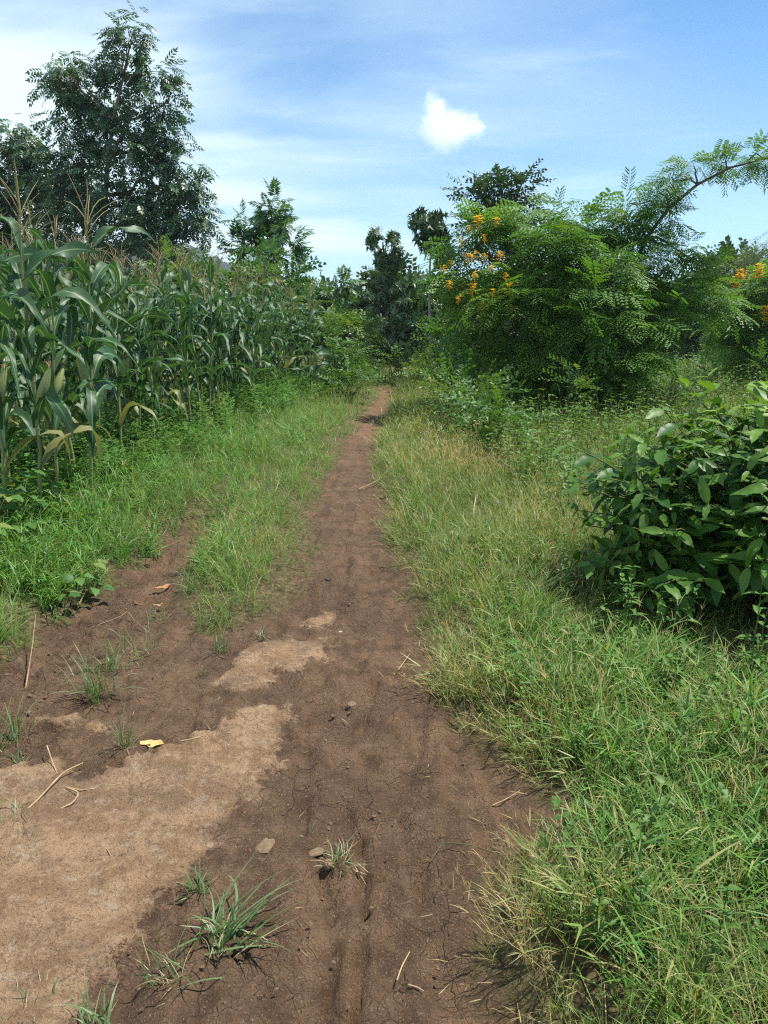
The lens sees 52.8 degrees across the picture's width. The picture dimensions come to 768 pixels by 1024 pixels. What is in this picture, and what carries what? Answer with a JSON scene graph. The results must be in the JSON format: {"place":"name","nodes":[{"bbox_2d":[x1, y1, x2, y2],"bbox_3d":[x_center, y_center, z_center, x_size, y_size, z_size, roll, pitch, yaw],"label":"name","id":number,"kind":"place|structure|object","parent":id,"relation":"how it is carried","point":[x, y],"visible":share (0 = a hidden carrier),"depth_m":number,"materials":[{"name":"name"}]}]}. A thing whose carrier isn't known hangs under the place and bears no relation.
{"place":"outdoors","nodes":[
{"label":"outdoors","id":0,"kind":"place"},
{"bbox_2d":[0,392,571,1023],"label":"dirt path","id":1,"kind":"structure","parent":0,"point":[78,900],"depth_m":2.60,"materials":[{"name":"soil"}]},
{"bbox_2d":[0,691,42,761],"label":"grass tuft","id":2,"kind":"object","parent":1,"relation":"on","point":[14,730],"visible":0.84,"depth_m":3.04,"materials":[{"name":"plant"}]},
{"bbox_2d":[49,968,117,1023],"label":"grass tuft","id":3,"kind":"object","parent":1,"relation":"on","point":[89,1012],"visible":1,"depth_m":1.82,"materials":[{"name":"plant"}]},
{"bbox_2d":[51,641,144,706],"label":"grass tuft","id":4,"kind":"object","parent":1,"relation":"on","point":[95,695],"visible":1,"depth_m":3.37,"materials":[{"name":"plant"}]},
{"bbox_2d":[60,627,155,675],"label":"grass tuft","id":5,"kind":"object","parent":1,"relation":"on","point":[109,662],"visible":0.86,"depth_m":3.64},
{"bbox_2d":[93,613,168,665],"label":"grass tuft","id":6,"kind":"object","parent":1,"relation":"on","point":[121,647],"visible":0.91,"depth_m":3.82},
{"bbox_2d":[135,924,194,1006],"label":"grass tuft","id":7,"kind":"object","parent":1,"relation":"on","point":[161,971],"visible":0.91,"depth_m":1.94,"materials":[{"name":"plant"}]},
{"bbox_2d":[168,862,222,905],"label":"grass tuft","id":8,"kind":"object","parent":1,"relation":"on","point":[195,885],"visible":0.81,"depth_m":2.23,"materials":[{"name":"plant"}]},
{"bbox_2d":[162,850,308,989],"bbox_3d":[-0.369,1.106,2.088,0.382,0.314,0.421,0,14,0],"label":"grass tuft","id":9,"kind":"object","parent":1,"relation":"on","point":[236,927],"visible":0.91,"depth_m":2.06,"materials":[{"name":"plant"}]},
{"bbox_2d":[4,488,509,1023],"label":"soil crumbs","id":10,"kind":"object","parent":1,"relation":"on","point":[310,924],"visible":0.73,"depth_m":2.70,"materials":[{"name":"soil"}]},
{"bbox_2d":[311,824,367,887],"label":"grass tuft","id":11,"kind":"object","parent":1,"relation":"on","point":[337,855],"visible":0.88,"depth_m":2.37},
{"bbox_2d":[0,349,767,1023],"bbox_3d":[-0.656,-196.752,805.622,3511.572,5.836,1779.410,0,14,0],"label":"ground","id":12,"kind":"structure","parent":0,"point":[516,975],"depth_m":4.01,"materials":[{"name":"plant"}]},
{"bbox_2d":[0,493,47,537],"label":"bean plant","id":13,"kind":"object","parent":12,"relation":"on","point":[16,527],"visible":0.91,"depth_m":4.97,"materials":[{"name":"green plant"}]},
{"bbox_2d":[0,435,54,481],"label":"bean plant","id":14,"kind":"object","parent":12,"relation":"on","point":[17,457],"visible":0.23,"depth_m":6.24,"materials":[{"name":"green plant"}]},
{"bbox_2d":[0,207,56,488],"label":"maize plant","id":15,"kind":"object","parent":12,"relation":"on","point":[4,332],"visible":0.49,"depth_m":5.96,"materials":[{"name":"green plant"}]},
{"bbox_2d":[0,466,62,524],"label":"bean plant","id":16,"kind":"object","parent":12,"relation":"on","point":[26,474],"visible":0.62,"depth_m":5.20,"materials":[{"name":"green plant"}]},
{"bbox_2d":[0,235,65,452],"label":"maize plant","id":17,"kind":"object","parent":12,"relation":"on","point":[11,344],"visible":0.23,"depth_m":7.42,"materials":[{"name":"green plant"}]},
{"bbox_2d":[0,246,71,535],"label":"maize plant","id":18,"kind":"object","parent":12,"relation":"on","point":[23,295],"visible":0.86,"depth_m":5.09,"materials":[{"name":"green plant"}]},
{"bbox_2d":[0,113,72,288],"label":"leafy tree","id":19,"kind":"object","parent":12,"relation":"on","point":[17,150],"visible":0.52,"depth_m":23.91,"materials":[{"name":"green plant"}]},
{"bbox_2d":[0,221,95,478],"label":"maize plant","id":20,"kind":"object","parent":12,"relation":"on","point":[22,380],"visible":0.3,"depth_m":6.62,"materials":[{"name":"green plant"}]},
{"bbox_2d":[0,204,108,474],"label":"maize plant","id":21,"kind":"object","parent":12,"relation":"on","point":[47,314],"visible":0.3,"depth_m":6.20,"materials":[{"name":"green plant"}]},
{"bbox_2d":[10,228,102,477],"bbox_3d":[-2.859,-1.290,6.652,0.954,2.198,0.522,2,14,7],"label":"maize plant","id":22,"kind":"object","parent":12,"relation":"on","point":[62,337],"visible":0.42,"depth_m":6.67,"materials":[{"name":"green plant"}]},
{"bbox_2d":[0,160,115,516],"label":"maize plant","id":23,"kind":"object","parent":12,"relation":"on","point":[42,392],"visible":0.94,"depth_m":5.04,"materials":[{"name":"green plant"}]},
{"bbox_2d":[11,480,106,524],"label":"bean plant","id":24,"kind":"object","parent":12,"relation":"on","point":[56,500],"visible":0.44,"depth_m":5.45,"materials":[{"name":"green plant"}]},
{"bbox_2d":[3,209,121,511],"bbox_3d":[-2.413,-1.051,5.685,0.512,2.228,1.151,11,13,30],"label":"maize plant","id":25,"kind":"object","parent":12,"relation":"on","point":[49,288],"visible":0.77,"depth_m":5.68,"materials":[{"name":"green plant"}]},
{"bbox_2d":[0,201,128,483],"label":"maize plant","id":26,"kind":"object","parent":12,"relation":"on","point":[37,244],"visible":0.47,"depth_m":6.45,"materials":[{"name":"green plant"}]},
{"bbox_2d":[35,231,107,461],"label":"maize plant","id":27,"kind":"object","parent":12,"relation":"on","point":[86,325],"visible":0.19,"depth_m":7.09,"materials":[{"name":"green plant"}]},
{"bbox_2d":[47,559,114,601],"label":"bean plant","id":28,"kind":"object","parent":12,"relation":"on","point":[80,581],"visible":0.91,"depth_m":4.56,"materials":[{"name":"green plant"}]},
{"bbox_2d":[20,230,149,415],"bbox_3d":[-2.955,-1.576,7.559,1.188,2.326,0.594,-3,14,-11],"label":"maize plant","id":29,"kind":"object","parent":12,"relation":"on","point":[113,326],"visible":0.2,"depth_m":7.68,"materials":[{"name":"green plant"}]},
{"bbox_2d":[0,430,170,509],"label":"verge weeds","id":30,"kind":"object","parent":12,"relation":"on","point":[46,471],"visible":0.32,"depth_m":6.71,"materials":[{"name":"green plant"}]},
{"bbox_2d":[57,236,127,439],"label":"maize plant","id":31,"kind":"object","parent":12,"relation":"on","point":[73,380],"visible":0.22,"depth_m":8.05,"materials":[{"name":"green plant"}]},
{"bbox_2d":[56,243,129,428],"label":"maize plant","id":32,"kind":"object","parent":12,"relation":"on","point":[109,395],"visible":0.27,"depth_m":8.95,"materials":[{"name":"green plant"}]},
{"bbox_2d":[30,174,155,499],"bbox_3d":[-2.061,-1.262,6.001,0.758,2.510,1.324,3,14,11],"label":"maize plant","id":33,"kind":"object","parent":12,"relation":"on","point":[97,358],"visible":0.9,"depth_m":5.91,"materials":[{"name":"green plant"}]},
{"bbox_2d":[64,248,140,433],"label":"maize plant","id":34,"kind":"object","parent":12,"relation":"on","point":[96,342],"visible":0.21,"depth_m":8.59,"materials":[{"name":"green plant"}]},
{"bbox_2d":[64,246,161,455],"bbox_3d":[-2.563,-1.450,7.426,1.106,2.141,0.492,11,13,37],"label":"maize plant","id":35,"kind":"object","parent":12,"relation":"on","point":[120,374],"visible":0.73,"depth_m":7.37,"materials":[{"name":"green plant"}]},
{"bbox_2d":[69,248,160,438],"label":"maize plant","id":36,"kind":"object","parent":12,"relation":"on","point":[108,318],"visible":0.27,"depth_m":9.24,"materials":[{"name":"green plant"}]},
{"bbox_2d":[4,0,229,324],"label":"tall tree","id":37,"kind":"object","parent":12,"relation":"on","point":[107,122],"visible":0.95,"depth_m":21.98,"materials":[{"name":"green plant"}]},
{"bbox_2d":[70,243,177,452],"bbox_3d":[-2.711,-1.664,8.107,1.159,2.244,0.571,0,14,0],"label":"maize plant","id":38,"kind":"object","parent":12,"relation":"on","point":[158,334],"visible":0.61,"depth_m":8.00,"materials":[{"name":"green plant"}]},
{"bbox_2d":[93,258,177,431],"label":"maize plant","id":39,"kind":"object","parent":12,"relation":"on","point":[127,302],"visible":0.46,"depth_m":8.99,"materials":[{"name":"green plant"}]},
{"bbox_2d":[106,255,178,447],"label":"maize plant","id":40,"kind":"object","parent":12,"relation":"on","point":[141,378],"visible":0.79,"depth_m":8.21,"materials":[{"name":"green plant"}]},
{"bbox_2d":[113,263,192,433],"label":"maize plant","id":41,"kind":"object","parent":12,"relation":"on","point":[157,364],"visible":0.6,"depth_m":9.01,"materials":[{"name":"green plant"}]},
{"bbox_2d":[130,276,191,441],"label":"maize plant","id":42,"kind":"object","parent":12,"relation":"on","point":[151,391],"visible":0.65,"depth_m":8.64,"materials":[{"name":"green plant"}]},
{"bbox_2d":[132,270,193,435],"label":"maize plant","id":43,"kind":"object","parent":12,"relation":"on","point":[156,351],"visible":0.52,"depth_m":9.19,"materials":[{"name":"green plant"}]},
{"bbox_2d":[125,249,212,420],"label":"maize plant","id":44,"kind":"object","parent":12,"relation":"on","point":[158,320],"visible":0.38,"depth_m":10.47,"materials":[{"name":"green plant"}]},
{"bbox_2d":[125,237,219,427],"bbox_3d":[-2.555,-2.049,9.267,1.215,2.388,0.600,-5,15,-21],"label":"maize plant","id":45,"kind":"object","parent":12,"relation":"on","point":[180,299],"visible":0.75,"depth_m":9.29,"materials":[{"name":"green plant"}]},
{"bbox_2d":[0,360,351,515],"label":"feathery weeds","id":46,"kind":"object","parent":12,"relation":"on","point":[146,425],"visible":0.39,"depth_m":9.48,"materials":[{"name":"green plant"}]},
{"bbox_2d":[0,366,357,660],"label":"verge grass","id":47,"kind":"structure","parent":12,"relation":"on","point":[38,540],"depth_m":6.03,"materials":[{"name":"plant"}]},
{"bbox_2d":[140,268,218,409],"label":"maize plant","id":48,"kind":"object","parent":12,"relation":"on","point":[200,370],"visible":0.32,"depth_m":10.12,"materials":[{"name":"green plant"}]},
{"bbox_2d":[164,247,201,429],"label":"maize plant","id":49,"kind":"object","parent":12,"relation":"on","point":[186,275],"visible":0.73,"depth_m":9.84,"materials":[{"name":"green plant"}]},
{"bbox_2d":[161,246,205,430],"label":"maize plant","id":50,"kind":"object","parent":12,"relation":"on","point":[183,323],"visible":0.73,"depth_m":9.62,"materials":[{"name":"green plant"}]},
{"bbox_2d":[134,233,253,331],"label":"shrub","id":51,"kind":"object","parent":12,"relation":"on","point":[170,266],"visible":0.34,"depth_m":17.96,"materials":[{"name":"green plant"}]},
{"bbox_2d":[161,258,228,402],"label":"maize plant","id":52,"kind":"object","parent":12,"relation":"on","point":[197,331],"visible":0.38,"depth_m":11.80,"materials":[{"name":"green plant"}]},
{"bbox_2d":[173,264,228,420],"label":"maize plant","id":53,"kind":"object","parent":12,"relation":"on","point":[207,319],"visible":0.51,"depth_m":10.72,"materials":[{"name":"green plant"}]},
{"bbox_2d":[189,277,234,410],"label":"maize plant","id":54,"kind":"object","parent":12,"relation":"on","point":[201,316],"visible":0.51,"depth_m":10.91,"materials":[{"name":"green plant"}]},
{"bbox_2d":[167,246,257,421],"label":"maize plant","id":55,"kind":"object","parent":12,"relation":"on","point":[213,340],"visible":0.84,"depth_m":10.37,"materials":[{"name":"green plant"}]},
{"bbox_2d":[193,250,239,416],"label":"maize plant","id":56,"kind":"object","parent":12,"relation":"on","point":[225,347],"visible":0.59,"depth_m":11.26,"materials":[{"name":"green plant"}]},
{"bbox_2d":[201,261,244,409],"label":"maize plant","id":57,"kind":"object","parent":12,"relation":"on","point":[221,343],"visible":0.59,"depth_m":11.10,"materials":[{"name":"green plant"}]},
{"bbox_2d":[223,257,259,409],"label":"maize plant","id":58,"kind":"object","parent":12,"relation":"on","point":[239,335],"visible":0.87,"depth_m":11.54,"materials":[{"name":"green plant"}]},
{"bbox_2d":[213,198,275,362],"bbox_3d":[-3.755,-6.249,21.544,1.863,4.780,1.903,0,14,0],"label":"feathery tree","id":59,"kind":"object","parent":12,"relation":"on","point":[244,234],"visible":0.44,"depth_m":21.07,"materials":[{"name":"green plant"}]},
{"bbox_2d":[213,261,285,401],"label":"maize plant","id":60,"kind":"object","parent":12,"relation":"on","point":[241,325],"visible":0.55,"depth_m":12.11,"materials":[{"name":"green plant"}]},
{"bbox_2d":[232,277,272,376],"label":"maize plant","id":61,"kind":"object","parent":12,"relation":"on","point":[262,333],"visible":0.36,"depth_m":12.38,"materials":[{"name":"green plant"}]},
{"bbox_2d":[224,271,286,411],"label":"maize plant","id":62,"kind":"object","parent":12,"relation":"on","point":[256,348],"visible":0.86,"depth_m":11.62,"materials":[{"name":"green plant"}]},
{"bbox_2d":[227,264,284,388],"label":"maize plant","id":63,"kind":"object","parent":12,"relation":"on","point":[251,313],"visible":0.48,"depth_m":12.80,"materials":[{"name":"green plant"}]},
{"bbox_2d":[230,264,294,392],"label":"maize plant","id":64,"kind":"object","parent":12,"relation":"on","point":[270,283],"visible":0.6,"depth_m":13.49,"materials":[{"name":"green plant"}]},
{"bbox_2d":[238,295,287,388],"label":"maize plant","id":65,"kind":"object","parent":12,"relation":"on","point":[275,340],"visible":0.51,"depth_m":13.33,"materials":[{"name":"green plant"}]},
{"bbox_2d":[226,225,325,362],"bbox_3d":[-2.770,-5.323,19.733,2.647,3.866,1.997,0,14,0],"label":"bushy tree","id":66,"kind":"object","parent":12,"relation":"on","point":[268,246],"visible":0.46,"depth_m":19.52,"materials":[{"name":"green plant"}]},
{"bbox_2d":[168,361,384,634],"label":"grass","id":67,"kind":"structure","parent":12,"relation":"on","point":[220,541],"depth_m":5.75,"materials":[{"name":"plant"}]},
{"bbox_2d":[266,268,295,392],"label":"maize plant","id":68,"kind":"object","parent":12,"relation":"on","point":[282,318],"visible":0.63,"depth_m":14.54,"materials":[{"name":"green plant"}]},
{"bbox_2d":[247,176,314,310],"bbox_3d":[-2.761,-6.346,21.151,1.906,5.177,1.876,0,14,0],"label":"feathery tree","id":69,"kind":"object","parent":12,"relation":"on","point":[281,221],"visible":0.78,"depth_m":20.57,"materials":[{"name":"green plant"}]},
{"bbox_2d":[256,299,306,391],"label":"maize plant","id":70,"kind":"object","parent":12,"relation":"on","point":[281,322],"visible":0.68,"depth_m":14.20,"materials":[{"name":"green plant"}]},
{"bbox_2d":[262,284,313,384],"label":"maize plant","id":71,"kind":"object","parent":12,"relation":"on","point":[292,344],"visible":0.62,"depth_m":14.93,"materials":[{"name":"green plant"}]},
{"bbox_2d":[235,240,347,375],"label":"shrub","id":72,"kind":"object","parent":12,"relation":"on","point":[284,281],"visible":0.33,"depth_m":17.67,"materials":[{"name":"green plant"}]},
{"bbox_2d":[288,283,329,386],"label":"maize plant","id":73,"kind":"object","parent":12,"relation":"on","point":[307,345],"visible":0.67,"depth_m":15.96,"materials":[{"name":"green plant"}]},
{"bbox_2d":[293,299,335,402],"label":"maize plant","id":74,"kind":"object","parent":12,"relation":"on","point":[314,361],"visible":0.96,"depth_m":14.13,"materials":[{"name":"green plant"}]},
{"bbox_2d":[287,264,366,368],"bbox_3d":[-1.775,-5.804,23.364,1.980,3.236,2.226,-12,18,-40],"label":"tree","id":75,"kind":"object","parent":12,"relation":"on","point":[342,291],"visible":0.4,"depth_m":23.04,"materials":[{"name":"green plant"}]},
{"bbox_2d":[301,317,385,398],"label":"shrub","id":76,"kind":"object","parent":12,"relation":"on","point":[336,356],"visible":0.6,"depth_m":16.18,"materials":[{"name":"green plant"}]},
{"bbox_2d":[307,348,386,402],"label":"shrub","id":77,"kind":"object","parent":12,"relation":"on","point":[362,367],"visible":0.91,"depth_m":14.89,"materials":[{"name":"green plant"}]},
{"bbox_2d":[312,299,390,375],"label":"shrub","id":78,"kind":"object","parent":12,"relation":"on","point":[348,323],"visible":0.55,"depth_m":18.52,"materials":[{"name":"green plant"}]},
{"bbox_2d":[349,291,389,360],"bbox_3d":[-0.503,-6.209,26.303,1.502,2.700,1.059,2,14,8],"label":"tree","id":79,"kind":"object","parent":12,"relation":"on","point":[365,301],"visible":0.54,"depth_m":25.95,"materials":[{"name":"green plant"}]},
{"bbox_2d":[342,308,414,371],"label":"shrub","id":80,"kind":"object","parent":12,"relation":"on","point":[365,333],"visible":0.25,"depth_m":23.29,"materials":[{"name":"green plant"}]},
{"bbox_2d":[1,235,767,364],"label":"thicket","id":81,"kind":"object","parent":12,"relation":"on","point":[689,340],"visible":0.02,"depth_m":29.33,"materials":[{"name":"green plant"}]},
{"bbox_2d":[361,335,423,381],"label":"shrub","id":82,"kind":"object","parent":12,"relation":"on","point":[397,352],"visible":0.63,"depth_m":19.62,"materials":[{"name":"green plant"}]},
{"bbox_2d":[363,224,445,379],"bbox_3d":[0.623,-5.413,20.244,2.344,4.042,1.381,0,14,0],"label":"dark tree","id":83,"kind":"object","parent":12,"relation":"on","point":[396,299],"visible":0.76,"depth_m":20.05,"materials":[{"name":"green plant"}]},
{"bbox_2d":[383,344,452,390],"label":"shrub","id":84,"kind":"object","parent":12,"relation":"on","point":[415,362],"visible":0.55,"depth_m":16.66,"materials":[{"name":"green plant"}]},
{"bbox_2d":[407,205,454,381],"bbox_3d":[1.114,-5.212,18.802,1.213,4.349,0.725,-3,14,-12],"label":"slender tree","id":85,"kind":"object","parent":12,"relation":"on","point":[429,224],"visible":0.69,"depth_m":18.38,"materials":[{"name":"green plant"}]},
{"bbox_2d":[410,302,488,382],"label":"shrub","id":86,"kind":"object","parent":12,"relation":"on","point":[430,327],"visible":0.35,"depth_m":17.44,"materials":[{"name":"green plant"}]},
{"bbox_2d":[399,344,522,436],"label":"shrub","id":87,"kind":"object","parent":12,"relation":"on","point":[458,387],"visible":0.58,"depth_m":10.31,"materials":[{"name":"green plant"}]},
{"bbox_2d":[417,342,562,413],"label":"shrub","id":88,"kind":"object","parent":12,"relation":"on","point":[464,355],"visible":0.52,"depth_m":11.77,"materials":[{"name":"green plant"}]},
{"bbox_2d":[440,158,561,364],"bbox_3d":[2.822,-5.830,19.169,2.989,5.373,2.095,0,14,0],"label":"dark tree","id":89,"kind":"object","parent":12,"relation":"on","point":[481,184],"visible":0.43,"depth_m":18.44,"materials":[{"name":"green plant"}]},
{"bbox_2d":[434,370,570,461],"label":"shrub","id":90,"kind":"object","parent":12,"relation":"on","point":[483,401],"visible":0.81,"depth_m":8.57,"materials":[{"name":"green plant"}]},
{"bbox_2d":[538,352,602,423],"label":"shrub","id":91,"kind":"object","parent":12,"relation":"on","point":[579,382],"visible":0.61,"depth_m":10.81,"materials":[{"name":"green plant"}]},
{"bbox_2d":[409,129,767,417],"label":"flowering tree","id":92,"kind":"object","parent":12,"relation":"on","point":[554,311],"visible":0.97,"depth_m":11.89,"materials":[{"name":"green plant"}]},
{"bbox_2d":[417,351,767,969],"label":"meadow weeds","id":93,"kind":"object","parent":12,"relation":"on","point":[655,807],"visible":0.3,"depth_m":6.32,"materials":[{"name":"green plant"}]},
{"bbox_2d":[610,565,649,639],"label":"weed plant","id":94,"kind":"object","parent":12,"relation":"on","point":[629,601],"visible":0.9,"depth_m":3.78,"materials":[{"name":"green plant"}]},
{"bbox_2d":[551,365,767,624],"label":"broadleaf bush","id":95,"kind":"object","parent":12,"relation":"on","point":[693,530],"visible":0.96,"depth_m":4.10,"materials":[{"name":"green plant"}]},
{"bbox_2d":[647,638,698,699],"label":"weed plant","id":96,"kind":"object","parent":12,"relation":"on","point":[665,658],"visible":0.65,"depth_m":3.17,"materials":[{"name":"green plant"}]},
{"bbox_2d":[643,353,707,405],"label":"shrub","id":97,"kind":"object","parent":12,"relation":"on","point":[671,382],"visible":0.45,"depth_m":13.65,"materials":[{"name":"green plant"}]},
{"bbox_2d":[664,584,707,645],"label":"weed plant","id":98,"kind":"object","parent":12,"relation":"on","point":[689,613],"visible":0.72,"depth_m":3.69,"materials":[{"name":"green plant"}]},
{"bbox_2d":[675,337,729,381],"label":"shrub","id":99,"kind":"object","parent":12,"relation":"on","point":[695,356],"visible":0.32,"depth_m":16.76,"materials":[{"name":"green plant"}]},
{"bbox_2d":[690,258,767,384],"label":"flowering tree","id":100,"kind":"object","parent":12,"relation":"on","point":[747,334],"visible":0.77,"depth_m":14.92,"materials":[{"name":"green plant"}]},
{"bbox_2d":[714,230,767,300],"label":"willowy tree","id":101,"kind":"object","parent":12,"relation":"on","point":[749,259],"visible":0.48,"depth_m":28.57,"materials":[{"name":"green plant"}]},
{"bbox_2d":[721,570,767,682],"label":"weed plant","id":102,"kind":"object","parent":12,"relation":"on","point":[757,610],"visible":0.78,"depth_m":3.23,"materials":[{"name":"green plant"}]},
{"bbox_2d":[734,337,767,390],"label":"shrub","id":103,"kind":"object","parent":12,"relation":"on","point":[761,355],"visible":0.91,"depth_m":14.27,"materials":[{"name":"green plant"}]},
{"bbox_2d":[0,0,767,289],"label":"sky","id":104,"kind":"structure","parent":0,"point":[361,111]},
{"bbox_3d":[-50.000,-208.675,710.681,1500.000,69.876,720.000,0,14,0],"label":"hills","id":105,"kind":"structure","parent":0,"visible":0},
{"bbox_2d":[9,240,234,292],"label":"hill woods","id":106,"kind":"object","parent":105,"relation":"on","point":[225,265],"visible":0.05,"depth_m":590.47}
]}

